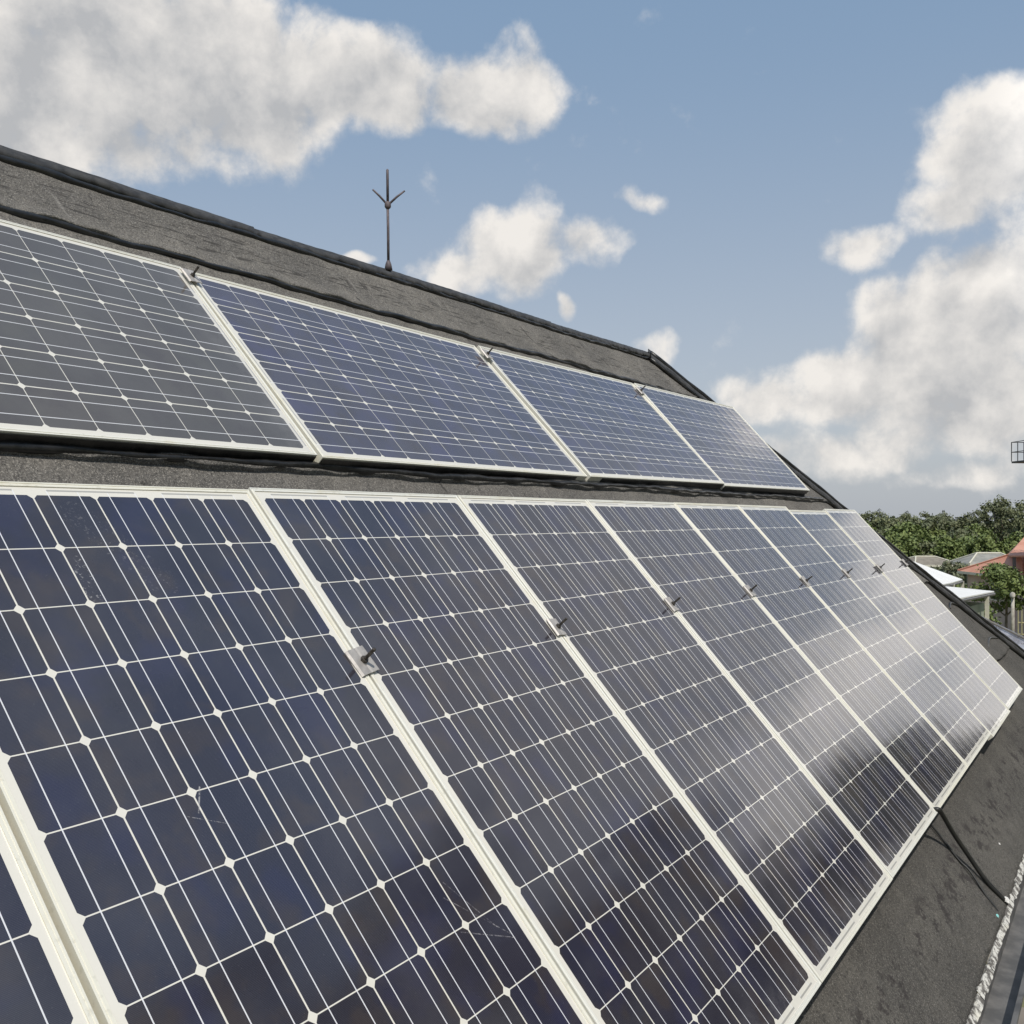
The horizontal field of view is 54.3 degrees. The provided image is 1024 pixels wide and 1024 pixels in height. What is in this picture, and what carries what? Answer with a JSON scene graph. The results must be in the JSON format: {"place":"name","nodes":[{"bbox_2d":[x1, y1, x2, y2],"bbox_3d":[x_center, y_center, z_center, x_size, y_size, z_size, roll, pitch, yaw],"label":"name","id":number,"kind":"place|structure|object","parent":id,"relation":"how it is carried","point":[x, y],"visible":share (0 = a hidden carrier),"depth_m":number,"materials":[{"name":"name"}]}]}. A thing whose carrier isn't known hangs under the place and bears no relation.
{"place":"outdoors","nodes":[
{"label":"outdoors","id":0,"kind":"place"},
{"bbox_2d":[0,0,1023,521],"label":"sky","id":1,"kind":"structure","parent":0,"point":[811,212],"materials":[{"name":"blue"}]},
{"bbox_2d":[908,556,956,572],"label":"house","id":2,"kind":"structure","parent":0,"point":[932,561],"depth_m":86.91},
{"bbox_2d":[913,561,963,598],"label":"shed","id":3,"kind":"structure","parent":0,"point":[943,578],"depth_m":52.15,"materials":[{"name":"white"}]},
{"bbox_2d":[945,586,995,618],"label":"shed","id":4,"kind":"structure","parent":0,"point":[966,593],"depth_m":43.94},
{"bbox_2d":[950,552,1005,601],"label":"house","id":5,"kind":"structure","parent":0,"point":[974,558],"depth_m":78.65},
{"bbox_2d":[962,574,967,584],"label":"window","id":6,"kind":"structure","parent":5,"relation":"in","point":[965,579],"depth_m":78.91,"materials":[{"name":"grey glass"}]},
{"bbox_2d":[957,538,1023,635],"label":"house","id":7,"kind":"structure","parent":0,"point":[1014,557],"depth_m":63.17,"materials":[{"name":"paint"}]},
{"bbox_2d":[990,585,999,601],"bbox_3d":[30.835,5.119,63.662,0.050,1.100,1.200,0,0,-3],"label":"window","id":8,"kind":"structure","parent":7,"relation":"in","point":[993,585],"depth_m":63.80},
{"bbox_2d":[982,616,1023,882],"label":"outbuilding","id":9,"kind":"structure","parent":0,"point":[1016,638],"depth_m":26.93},
{"bbox_2d":[1011,440,1023,462],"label":"steel tower","id":10,"kind":"structure","parent":0,"point":[1017,452],"depth_m":56.23,"materials":[{"name":"grey metal"}]},
{"bbox_2d":[1018,1007,1023,1023],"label":"yard","id":11,"kind":"structure","parent":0,"point":[1021,1019],"depth_m":14.80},
{"bbox_2d":[0,145,1023,1023],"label":"house","id":12,"kind":"structure","parent":11,"relation":"on","point":[934,941],"depth_m":4.24,"materials":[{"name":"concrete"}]},
{"bbox_2d":[0,433,315,461],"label":"support angle","id":13,"kind":"object","parent":12,"relation":"on","point":[123,446],"visible":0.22,"depth_m":2.80,"materials":[{"name":"aluminium"}]},
{"bbox_2d":[0,219,316,455],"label":"solar panel","id":14,"kind":"object","parent":13,"relation":"on","point":[98,342],"visible":0.95,"depth_m":3.08,"materials":[{"name":"glass"}]},
{"bbox_2d":[372,169,404,270],"bbox_3d":[-0.668,-1.577,5.385,0.177,0.542,0.047,0,0,-15],"label":"lightning rod","id":15,"kind":"object","parent":12,"relation":"on","point":[388,265],"visible":0.99,"depth_m":5.37,"materials":[{"name":"paint"}]},
{"bbox_2d":[191,273,586,480],"bbox_3d":[-0.435,-0.530,4.397,0.040,0.999,1.956,-48,-23,22],"label":"solar panel","id":16,"kind":"object","parent":12,"relation":"on","point":[343,385],"visible":0.92,"depth_m":4.15,"materials":[{"name":"glass"}]},
{"bbox_2d":[180,266,202,283],"bbox_3d":[-1.177,-0.892,3.701,0.053,0.070,0.062,-47,-20,22],"label":"panel clamp","id":17,"kind":"object","parent":16,"relation":"attached to","point":[190,275],"visible":1,"depth_m":3.70,"materials":[{"name":"silver metal"}]},
{"bbox_2d":[480,347,493,359],"bbox_3d":[-0.120,-0.864,5.358,0.053,0.070,0.062,-47,-23,22],"label":"panel clamp","id":18,"kind":"object","parent":16,"relation":"attached to","point":[486,353],"visible":1,"depth_m":5.36,"materials":[{"name":"silver metal"}]},
{"bbox_2d":[320,459,576,479],"bbox_3d":[-0.199,-0.167,4.189,0.082,0.054,1.842,-48,-23,22],"label":"support angle","id":19,"kind":"object","parent":12,"relation":"on","point":[441,470],"visible":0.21,"depth_m":3.98,"materials":[{"name":"black metal"}]},
{"bbox_2d":[476,345,724,483],"bbox_3d":[0.614,-0.535,6.082,0.042,0.999,1.956,-48,-23,23],"label":"solar panel","id":20,"kind":"object","parent":12,"relation":"on","point":[598,427],"visible":0.97,"depth_m":5.88,"materials":[{"name":"glass"}]},
{"bbox_2d":[636,386,645,393],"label":"panel clamp","id":21,"kind":"object","parent":20,"relation":"attached to","point":[640,390],"visible":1,"depth_m":7.03,"materials":[{"name":"silver metal"}]},
{"bbox_2d":[600,478,723,488],"bbox_3d":[0.912,-0.171,5.978,0.082,0.054,1.812,-48,-23,23],"label":"support angle","id":22,"kind":"object","parent":12,"relation":"on","point":[684,484],"visible":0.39,"depth_m":5.86,"materials":[{"name":"black metal"}]},
{"bbox_2d":[721,486,807,495],"bbox_3d":[1.917,-0.164,7.551,0.082,0.054,1.916,-47,-23,24],"label":"support angle","id":23,"kind":"object","parent":12,"relation":"on","point":[769,491],"visible":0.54,"depth_m":7.47,"materials":[{"name":"black metal"}]},
{"bbox_2d":[633,383,809,493],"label":"solar panel","id":24,"kind":"object","parent":23,"relation":"on","point":[729,446],"visible":0.94,"depth_m":7.59,"materials":[{"name":"glass"}]},
{"bbox_2d":[930,823,997,910],"bbox_3d":[2.123,1.653,4.770,0.376,0.433,0.055,0,0,34],"label":"cable","id":25,"kind":"object","parent":12,"relation":"on","point":[962,863],"visible":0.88,"depth_m":4.75,"materials":[{"name":"black rubber"}]},
{"bbox_2d":[933,807,1006,903],"bbox_3d":[2.151,1.628,4.739,0.461,0.515,0.090,0,0,-23],"label":"cable","id":26,"kind":"object","parent":12,"relation":"attached to","point":[989,884],"visible":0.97,"depth_m":4.78,"materials":[{"name":"black rubber"}]},
{"label":"ground","id":27,"kind":"structure","parent":0,"visible":0},
{"bbox_2d":[859,510,875,523],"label":"slender tree","id":28,"kind":"object","parent":27,"relation":"on","point":[867,515],"visible":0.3,"depth_m":117.56,"materials":[{"name":"green plant"}]},
{"bbox_2d":[865,520,876,530],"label":"bushy tree","id":29,"kind":"object","parent":27,"relation":"on","point":[871,526],"depth_m":97.45,"materials":[{"name":"green plant"}]},
{"bbox_2d":[870,509,888,527],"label":"tall tree","id":30,"kind":"object","parent":27,"relation":"on","point":[879,514],"visible":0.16,"depth_m":130.14,"materials":[{"name":"green plant"}]},
{"bbox_2d":[867,514,892,530],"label":"broadleaf tree","id":31,"kind":"object","parent":27,"relation":"on","point":[880,524],"visible":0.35,"depth_m":116.83,"materials":[{"name":"green plant"}]},
{"bbox_2d":[882,528,901,540],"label":"bushy tree","id":32,"kind":"object","parent":27,"relation":"on","point":[888,534],"visible":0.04,"depth_m":99.58,"materials":[{"name":"green plant"}]},
{"bbox_2d":[885,515,901,526],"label":"broadleaf tree","id":33,"kind":"object","parent":27,"relation":"on","point":[892,518],"visible":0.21,"depth_m":123.45,"materials":[{"name":"green plant"}]},
{"bbox_2d":[887,537,909,556],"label":"bushy tree","id":34,"kind":"object","parent":27,"relation":"on","point":[899,548],"visible":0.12,"depth_m":92.88,"materials":[{"name":"green plant"}]},
{"bbox_2d":[888,517,911,527],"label":"broadleaf tree","id":35,"kind":"object","parent":27,"relation":"on","point":[900,521],"visible":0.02,"depth_m":123.81,"materials":[{"name":"green plant"}]},
{"bbox_2d":[889,520,921,539],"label":"bushy tree","id":36,"kind":"object","parent":27,"relation":"on","point":[896,526],"visible":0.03,"depth_m":111.70,"materials":[{"name":"green plant"}]},
{"bbox_2d":[892,534,923,556],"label":"bushy tree","id":37,"kind":"object","parent":27,"relation":"on","point":[906,544],"visible":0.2,"depth_m":92.49,"materials":[{"name":"green plant"}]},
{"bbox_2d":[899,510,916,519],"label":"tall tree","id":38,"kind":"object","parent":27,"relation":"on","point":[903,516],"visible":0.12,"depth_m":128.05,"materials":[{"name":"green plant"}]},
{"bbox_2d":[895,534,925,555],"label":"bushy tree","id":39,"kind":"object","parent":27,"relation":"on","point":[911,537],"visible":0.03,"depth_m":95.22,"materials":[{"name":"green plant"}]},
{"bbox_2d":[891,522,930,542],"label":"bushy tree","id":40,"kind":"object","parent":27,"relation":"on","point":[919,532],"visible":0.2,"depth_m":98.88,"materials":[{"name":"green plant"}]},
{"bbox_2d":[907,516,923,524],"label":"broadleaf tree","id":41,"kind":"object","parent":27,"relation":"on","point":[917,519],"visible":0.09,"depth_m":126.04,"materials":[{"name":"green plant"}]},
{"bbox_2d":[913,540,936,555],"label":"broadleaf tree","id":42,"kind":"object","parent":27,"relation":"on","point":[928,545],"visible":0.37,"depth_m":93.56,"materials":[{"name":"green plant"}]},
{"bbox_2d":[919,511,933,519],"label":"slender tree","id":43,"kind":"object","parent":27,"relation":"on","point":[926,515],"visible":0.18,"depth_m":132.16,"materials":[{"name":"green plant"}]},
{"bbox_2d":[920,514,942,539],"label":"broadleaf tree","id":44,"kind":"object","parent":27,"relation":"on","point":[931,522],"visible":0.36,"depth_m":119.59,"materials":[{"name":"green plant"}]},
{"bbox_2d":[916,520,946,539],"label":"bushy tree","id":45,"kind":"object","parent":27,"relation":"on","point":[936,532],"visible":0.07,"depth_m":119.28,"materials":[{"name":"green plant"}]},
{"bbox_2d":[923,536,945,550],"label":"bushy tree","id":46,"kind":"object","parent":27,"relation":"on","point":[932,538],"visible":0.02,"depth_m":96.05,"materials":[{"name":"green plant"}]},
{"bbox_2d":[934,514,955,529],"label":"broadleaf tree","id":47,"kind":"object","parent":27,"relation":"on","point":[944,521],"visible":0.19,"depth_m":124.41,"materials":[{"name":"green plant"}]},
{"bbox_2d":[939,510,953,520],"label":"tall tree","id":48,"kind":"object","parent":27,"relation":"on","point":[944,514],"visible":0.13,"depth_m":135.74,"materials":[{"name":"green plant"}]},
{"bbox_2d":[929,538,967,559],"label":"bushy tree","id":49,"kind":"object","parent":27,"relation":"on","point":[943,549],"visible":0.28,"depth_m":91.61,"materials":[{"name":"green plant"}]},
{"bbox_2d":[931,558,967,587],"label":"garden tree","id":50,"kind":"object","parent":27,"relation":"on","point":[946,566],"visible":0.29,"depth_m":77.73,"materials":[{"name":"green plant"}]},
{"bbox_2d":[936,533,964,545],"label":"bushy tree","id":51,"kind":"object","parent":27,"relation":"on","point":[946,537],"visible":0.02,"depth_m":96.50,"materials":[{"name":"green plant"}]},
{"bbox_2d":[941,544,968,559],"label":"bushy tree","id":52,"kind":"object","parent":27,"relation":"on","point":[960,549],"visible":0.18,"depth_m":92.40,"materials":[{"name":"green plant"}]},
{"bbox_2d":[945,517,967,532],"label":"broadleaf tree","id":53,"kind":"object","parent":27,"relation":"on","point":[960,522],"visible":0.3,"depth_m":125.47,"materials":[{"name":"green plant"}]},
{"bbox_2d":[947,582,966,587],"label":"garden bush","id":54,"kind":"object","parent":27,"relation":"on","point":[959,586],"visible":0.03,"depth_m":69.62,"materials":[{"name":"green plant"}]},
{"bbox_2d":[945,530,972,541],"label":"broadleaf tree","id":55,"kind":"object","parent":27,"relation":"on","point":[961,534],"visible":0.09,"depth_m":99.66,"materials":[{"name":"green plant"}]},
{"bbox_2d":[956,512,971,527],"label":"slender tree","id":56,"kind":"object","parent":27,"relation":"on","point":[966,516],"visible":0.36,"depth_m":125.63,"materials":[{"name":"green plant"}]},
{"bbox_2d":[949,527,981,537],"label":"broadleaf tree","id":57,"kind":"object","parent":27,"relation":"on","point":[962,530],"visible":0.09,"depth_m":101.48,"materials":[{"name":"green plant"}]},
{"bbox_2d":[955,535,978,543],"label":"bushy tree","id":58,"kind":"object","parent":27,"relation":"on","point":[965,539],"visible":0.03,"depth_m":97.67,"materials":[{"name":"green plant"}]},
{"bbox_2d":[960,535,976,554],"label":"bushy tree","id":59,"kind":"object","parent":27,"relation":"on","point":[967,543],"visible":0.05,"depth_m":94.10,"materials":[{"name":"green plant"}]},
{"bbox_2d":[962,537,993,554],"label":"bushy tree","id":60,"kind":"object","parent":27,"relation":"on","point":[974,545],"visible":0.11,"depth_m":92.62,"materials":[{"name":"green plant"}]},
{"bbox_2d":[963,508,992,526],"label":"tall tree","id":61,"kind":"object","parent":27,"relation":"on","point":[976,520],"visible":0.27,"depth_m":122.60,"materials":[{"name":"green plant"}]},
{"bbox_2d":[964,523,997,540],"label":"bushy tree","id":62,"kind":"object","parent":27,"relation":"on","point":[982,530],"visible":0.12,"depth_m":106.38,"materials":[{"name":"green plant"}]},
{"bbox_2d":[974,502,998,538],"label":"slender tree","id":63,"kind":"object","parent":27,"relation":"on","point":[985,513],"visible":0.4,"depth_m":119.67,"materials":[{"name":"green plant"}]},
{"bbox_2d":[968,532,1010,553],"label":"bushy tree","id":64,"kind":"object","parent":27,"relation":"on","point":[985,541],"visible":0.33,"depth_m":91.67,"materials":[{"name":"green plant"}]},
{"bbox_2d":[984,604,1001,624],"bbox_3d":[23.520,6.236,50.058,2.741,3.481,2.860,0,0,-36],"label":"garden bush","id":65,"kind":"object","parent":27,"relation":"on","point":[991,615],"visible":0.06,"depth_m":49.49,"materials":[{"name":"green plant"}]},
{"bbox_2d":[977,494,1009,542],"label":"tall tree","id":66,"kind":"object","parent":27,"relation":"on","point":[999,513],"visible":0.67,"depth_m":117.81,"materials":[{"name":"green plant"}]},
{"bbox_2d":[969,561,1023,628],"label":"mango tree","id":67,"kind":"object","parent":27,"relation":"on","point":[1000,577],"visible":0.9,"depth_m":56.79,"materials":[{"name":"green plant"}]},
{"bbox_2d":[991,500,1012,541],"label":"slender tree","id":68,"kind":"object","parent":27,"relation":"on","point":[1001,529],"visible":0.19,"depth_m":121.67,"materials":[{"name":"green plant"}]},
{"bbox_2d":[997,536,1012,547],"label":"bushy tree","id":69,"kind":"object","parent":27,"relation":"on","point":[1004,541],"visible":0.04,"depth_m":95.79,"materials":[{"name":"green plant"}]},
{"bbox_2d":[1000,503,1023,535],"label":"tall tree","id":70,"kind":"object","parent":27,"relation":"on","point":[1010,512],"visible":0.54,"depth_m":115.66,"materials":[{"name":"green plant"}]},
{"bbox_2d":[1010,592,1014,631],"bbox_3d":[27.085,6.070,53.976,0.254,3.472,0.375,0,0,11],"label":"gate post","id":71,"kind":"object","parent":27,"relation":"on","point":[1012,595],"visible":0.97,"depth_m":53.95,"materials":[{"name":"concrete"}]},
{"bbox_2d":[1005,531,1023,550],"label":"bushy tree","id":72,"kind":"object","parent":27,"relation":"on","point":[1014,540],"visible":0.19,"depth_m":92.34,"materials":[{"name":"green plant"}]},
{"bbox_2d":[1009,500,1023,526],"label":"slender tree","id":73,"kind":"object","parent":27,"relation":"on","point":[1019,506],"visible":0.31,"depth_m":119.79,"materials":[{"name":"green plant"}]},
{"bbox_2d":[1012,510,1023,535],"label":"broadleaf tree","id":74,"kind":"object","parent":27,"relation":"on","point":[1020,529],"visible":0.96,"depth_m":101.81,"materials":[{"name":"green plant"}]},
{"bbox_2d":[1018,610,1023,634],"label":"garden fence","id":75,"kind":"object","parent":27,"relation":"on","point":[1021,622],"visible":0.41,"depth_m":59.82,"materials":[{"name":"beige wood"}]},
{"bbox_3d":[1.423,1.204,4.307,0.092,0.089,9.100,0,0,32],"label":"rail","id":76,"kind":"object","parent":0,"visible":0},
{"bbox_2d":[0,806,98,1023],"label":"solar panel","id":77,"kind":"object","parent":76,"relation":"attached to","point":[40,983],"visible":1,"depth_m":1.52,"materials":[{"name":"glass"}]},
{"bbox_2d":[0,481,593,1023],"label":"solar panel","id":78,"kind":"object","parent":76,"relation":"attached to","point":[224,799],"visible":1,"depth_m":2.03,"materials":[{"name":"glass"}]},
{"bbox_2d":[344,645,379,676],"bbox_3d":[-0.369,0.366,2.549,0.059,0.078,0.069,-46,-16,27],"label":"panel clamp","id":79,"kind":"object","parent":78,"relation":"attached to","point":[361,661],"visible":1,"depth_m":2.55,"materials":[{"name":"silver metal"}]},
{"bbox_2d":[248,487,821,1023],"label":"solar panel","id":80,"kind":"object","parent":76,"relation":"attached to","point":[634,897],"visible":0.98,"depth_m":2.79,"materials":[{"name":"glass"}]},
{"bbox_2d":[457,495,892,982],"bbox_3d":[0.609,0.677,3.716,0.040,1.956,0.999,-47,-23,23],"label":"solar panel","id":81,"kind":"object","parent":76,"relation":"attached to","point":[812,871],"visible":0.98,"depth_m":3.62,"materials":[{"name":"glass"}]},
{"bbox_2d":[546,617,566,635],"bbox_3d":[0.168,0.379,3.402,0.053,0.070,0.062,-46,-26,20],"label":"panel clamp","id":82,"kind":"object","parent":81,"relation":"attached to","point":[556,627],"visible":1,"depth_m":3.40,"materials":[{"name":"silver metal"}]},
{"bbox_2d":[664,597,680,611],"bbox_3d":[0.698,0.380,4.256,0.053,0.070,0.062,-45,-19,22],"label":"panel clamp","id":83,"kind":"object","parent":81,"relation":"attached to","point":[671,604],"visible":1,"depth_m":4.25,"materials":[{"name":"silver metal"}]},
{"bbox_2d":[586,499,937,877],"bbox_3d":[1.142,0.682,4.567,0.041,1.956,0.999,-47,-23,23],"label":"solar panel","id":84,"kind":"object","parent":76,"relation":"attached to","point":[878,800],"visible":0.96,"depth_m":4.49,"materials":[{"name":"glass"}]},
{"bbox_2d":[673,502,968,807],"bbox_3d":[1.675,0.687,5.419,0.042,1.956,0.999,-47,-23,23],"label":"solar panel","id":85,"kind":"object","parent":76,"relation":"attached to","point":[916,746],"visible":0.98,"depth_m":5.36,"materials":[{"name":"glass"}]},
{"bbox_2d":[743,584,756,596],"bbox_3d":[1.234,0.389,5.105,0.053,0.070,0.062,-48,-23,24],"label":"panel clamp","id":86,"kind":"object","parent":85,"relation":"attached to","point":[748,589],"visible":1,"depth_m":5.10,"materials":[{"name":"silver metal"}]},
{"bbox_2d":[800,576,812,585],"bbox_3d":[1.771,0.398,5.955,0.053,0.070,0.062,-43,-16,22],"label":"panel clamp","id":87,"kind":"object","parent":85,"relation":"attached to","point":[805,580],"visible":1,"depth_m":5.95,"materials":[{"name":"silver metal"}]},
{"bbox_2d":[738,505,990,765],"bbox_3d":[2.209,0.693,6.271,0.042,1.956,0.999,-47,-23,23],"label":"solar panel","id":88,"kind":"object","parent":76,"relation":"attached to","point":[938,703],"visible":0.96,"depth_m":6.22,"materials":[{"name":"glass"}]},
{"bbox_2d":[842,568,852,576],"bbox_3d":[2.303,0.402,6.807,0.053,0.070,0.062,-47,-23,23],"label":"panel clamp","id":89,"kind":"object","parent":88,"relation":"attached to","point":[846,573],"visible":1,"depth_m":6.80,"materials":[{"name":"silver metal"}]},
{"bbox_2d":[789,510,1009,740],"bbox_3d":[2.755,0.723,7.119,0.040,1.956,0.999,-47,-23,23],"label":"solar panel","id":90,"kind":"object","parent":76,"relation":"attached to","point":[972,691],"visible":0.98,"depth_m":7.09,"materials":[{"name":"glass"}]},
{"bbox_2d":[822,509,1021,708],"bbox_3d":[3.280,0.714,7.974,0.042,1.956,0.999,-47,-23,23],"label":"solar panel","id":91,"kind":"object","parent":76,"relation":"attached to","point":[986,667],"visible":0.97,"depth_m":7.93,"materials":[{"name":"glass"}]}
]}

